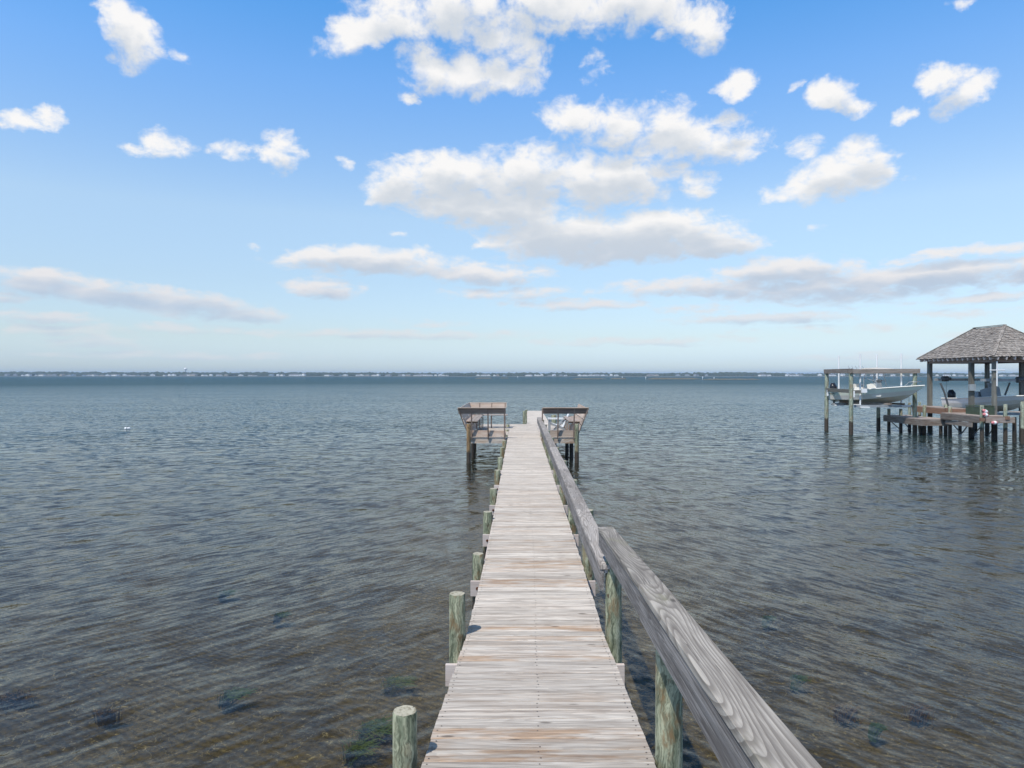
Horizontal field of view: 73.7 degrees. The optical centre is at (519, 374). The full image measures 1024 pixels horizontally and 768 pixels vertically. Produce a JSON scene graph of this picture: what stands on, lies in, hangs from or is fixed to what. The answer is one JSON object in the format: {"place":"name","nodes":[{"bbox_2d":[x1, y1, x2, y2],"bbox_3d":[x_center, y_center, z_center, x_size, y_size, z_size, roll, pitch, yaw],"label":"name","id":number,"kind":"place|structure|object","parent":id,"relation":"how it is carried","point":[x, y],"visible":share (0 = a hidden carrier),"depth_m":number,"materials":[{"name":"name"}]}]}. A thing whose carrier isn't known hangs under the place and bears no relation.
{"place":"outdoors","nodes":[
{"label":"outdoors","id":0,"kind":"place"},
{"bbox_2d":[0,439,1023,767],"bbox_3d":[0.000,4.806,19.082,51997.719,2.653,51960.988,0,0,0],"label":"seabed ground","id":1,"kind":"structure","parent":0,"point":[886,607],"depth_m":11.56,"materials":[{"name":"grey sand"}]},
{"bbox_2d":[0,687,41,714],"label":"weed patch","id":2,"kind":"object","parent":1,"relation":"on","point":[16,701],"visible":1,"depth_m":7.47,"materials":[{"name":"blue plant"}]},
{"bbox_2d":[92,707,125,727],"bbox_3d":[-4.253,3.539,7.079,0.307,0.156,0.208,0,0,-31],"label":"crab trap","id":3,"kind":"object","parent":1,"relation":"on","point":[107,718],"visible":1,"depth_m":7.05,"materials":[{"name":"grey metal"}]},
{"bbox_2d":[213,589,240,600],"bbox_3d":[-4.856,3.677,11.341,0.354,0.157,0.337,0,0,9],"label":"seagrass tuft","id":4,"kind":"object","parent":1,"relation":"on","point":[224,594],"visible":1,"depth_m":11.33,"materials":[{"name":"plant"}]},
{"bbox_2d":[217,686,257,710],"bbox_3d":[-3.093,3.534,7.464,0.425,0.157,0.330,0,0,21],"label":"seagrass tuft","id":5,"kind":"object","parent":1,"relation":"on","point":[229,696],"visible":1,"depth_m":7.43,"materials":[{"name":"green plant"}]},
{"bbox_2d":[272,611,289,624],"bbox_3d":[-3.535,3.623,10.167,0.292,0.157,0.262,0,0,-22],"label":"seagrass tuft","id":6,"kind":"object","parent":1,"relation":"on","point":[278,616],"visible":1,"depth_m":10.14,"materials":[{"name":"plant"}]},
{"bbox_2d":[342,736,380,765],"bbox_3d":[-1.474,3.486,6.313,0.359,0.156,0.403,0,0,-33],"label":"seagrass tuft","id":7,"kind":"object","parent":1,"relation":"on","point":[361,748],"visible":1,"depth_m":6.28,"materials":[{"name":"green plant"}]},
{"bbox_2d":[350,714,392,742],"bbox_3d":[-1.383,3.497,6.683,0.526,0.156,0.458,0,0,0],"label":"seagrass tuft","id":8,"kind":"object","parent":1,"relation":"on","point":[374,729],"visible":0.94,"depth_m":6.66,"materials":[{"name":"green plant"}]},
{"bbox_2d":[379,673,417,694],"bbox_3d":[-1.370,3.528,7.771,0.467,0.156,0.376,0,0,0],"label":"seagrass tuft","id":9,"kind":"object","parent":1,"relation":"on","point":[393,685],"visible":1,"depth_m":7.71,"materials":[{"name":"green plant"}]},
{"bbox_2d":[393,402,821,767],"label":"wooden pier","id":10,"kind":"structure","parent":1,"relation":"on","point":[535,672],"depth_m":4.87,"materials":[{"name":"grey wood"}]},
{"bbox_2d":[548,414,568,429],"bbox_3d":[1.645,1.942,28.400,0.889,0.811,0.720,0,0,0],"label":"adirondack chair","id":11,"kind":"object","parent":10,"relation":"on","point":[550,423],"visible":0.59,"depth_m":28.11,"materials":[{"name":"white plastic"}]},
{"bbox_2d":[760,615,776,627],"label":"seagrass tuft","id":12,"kind":"object","parent":1,"relation":"on","point":[766,620],"visible":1,"depth_m":9.99,"materials":[{"name":"plant"}]},
{"bbox_2d":[789,672,811,691],"bbox_3d":[3.242,3.546,7.883,0.235,0.157,0.271,0,0,0],"label":"seagrass tuft","id":13,"kind":"object","parent":1,"relation":"on","point":[796,682],"visible":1,"depth_m":7.83,"materials":[{"name":"green plant"}]},
{"bbox_2d":[826,701,870,724],"bbox_3d":[3.404,3.529,7.132,0.409,0.156,0.278,0,0,0],"label":"weed patch","id":14,"kind":"object","parent":1,"relation":"on","point":[848,715],"visible":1,"depth_m":7.09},
{"bbox_2d":[824,353,919,456],"bbox_3d":[19.533,1.820,38.230,3.938,5.959,3.566,0,0,0],"label":"lift","id":15,"kind":"object","parent":1,"relation":"on","point":[860,391],"visible":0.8,"depth_m":36.90,"materials":[{"name":"brown wood"}]},
{"bbox_2d":[829,366,924,404],"bbox_3d":[19.758,0.623,37.984,2.014,2.304,5.718,0,-1,-27],"label":"console boat","id":16,"kind":"object","parent":15,"relation":"on","point":[877,392],"visible":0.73,"depth_m":37.27,"materials":[{"name":"grey paint"}]},
{"bbox_2d":[868,722,887,742],"bbox_3d":[3.532,3.519,6.708,0.173,0.156,0.169,0,0,-13],"label":"seagrass tuft","id":17,"kind":"object","parent":1,"relation":"on","point":[875,730],"visible":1,"depth_m":6.69,"materials":[{"name":"green plant"}]},
{"bbox_2d":[901,703,934,724],"bbox_3d":[4.176,3.540,7.136,0.358,0.156,0.230,0,0,-23],"label":"weed patch","id":18,"kind":"object","parent":1,"relation":"on","point":[918,713],"visible":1,"depth_m":7.12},
{"bbox_2d":[883,402,1023,469],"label":"neighbour dock","id":19,"kind":"object","parent":1,"relation":"on","point":[948,414],"visible":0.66,"depth_m":35.18,"materials":[{"name":"brown wood"}]},
{"bbox_2d":[965,405,994,414],"bbox_3d":[22.800,1.739,33.770,0.760,0.448,1.100,0,0,0],"label":"dock box","id":20,"kind":"object","parent":19,"relation":"on","point":[970,409],"visible":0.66,"depth_m":33.48,"materials":[{"name":"plastic"}]},
{"bbox_2d":[916,324,1023,464],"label":"boathouse","id":21,"kind":"object","parent":1,"relation":"on","point":[994,346],"visible":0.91,"depth_m":34.97,"materials":[{"name":"grey wood"}]},
{"bbox_2d":[941,383,1023,410],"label":"skiff boat","id":22,"kind":"object","parent":21,"relation":"hanging from","point":[982,396],"visible":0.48,"depth_m":35.52,"materials":[{"name":"grey paint"}]},
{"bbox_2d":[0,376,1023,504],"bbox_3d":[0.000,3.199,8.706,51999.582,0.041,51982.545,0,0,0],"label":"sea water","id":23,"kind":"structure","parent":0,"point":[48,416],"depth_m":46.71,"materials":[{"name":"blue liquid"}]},
{"bbox_2d":[0,0,1023,373],"label":"sky","id":24,"kind":"structure","parent":0,"point":[233,186],"materials":[{"name":"blue"}]},
{"bbox_2d":[26,376,1018,376],"bbox_3d":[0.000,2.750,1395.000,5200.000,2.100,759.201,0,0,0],"label":"shore","id":25,"kind":"structure","parent":0,"point":[498,376],"depth_m":1191.89,"materials":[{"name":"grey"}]},
{"bbox_2d":[0,371,1018,375],"bbox_3d":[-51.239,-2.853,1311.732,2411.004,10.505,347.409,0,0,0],"label":"woods","id":26,"kind":"object","parent":25,"relation":"on","point":[11,373],"visible":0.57,"depth_m":1297.29,"materials":[{"name":"green plant"}]},
{"bbox_2d":[650,378,696,378],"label":"sandbank","id":27,"kind":"structure","parent":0,"point":[673,378],"depth_m":477.03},
{"bbox_2d":[702,379,760,379],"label":"sandbank","id":28,"kind":"structure","parent":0,"point":[731,379],"depth_m":435.38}
]}

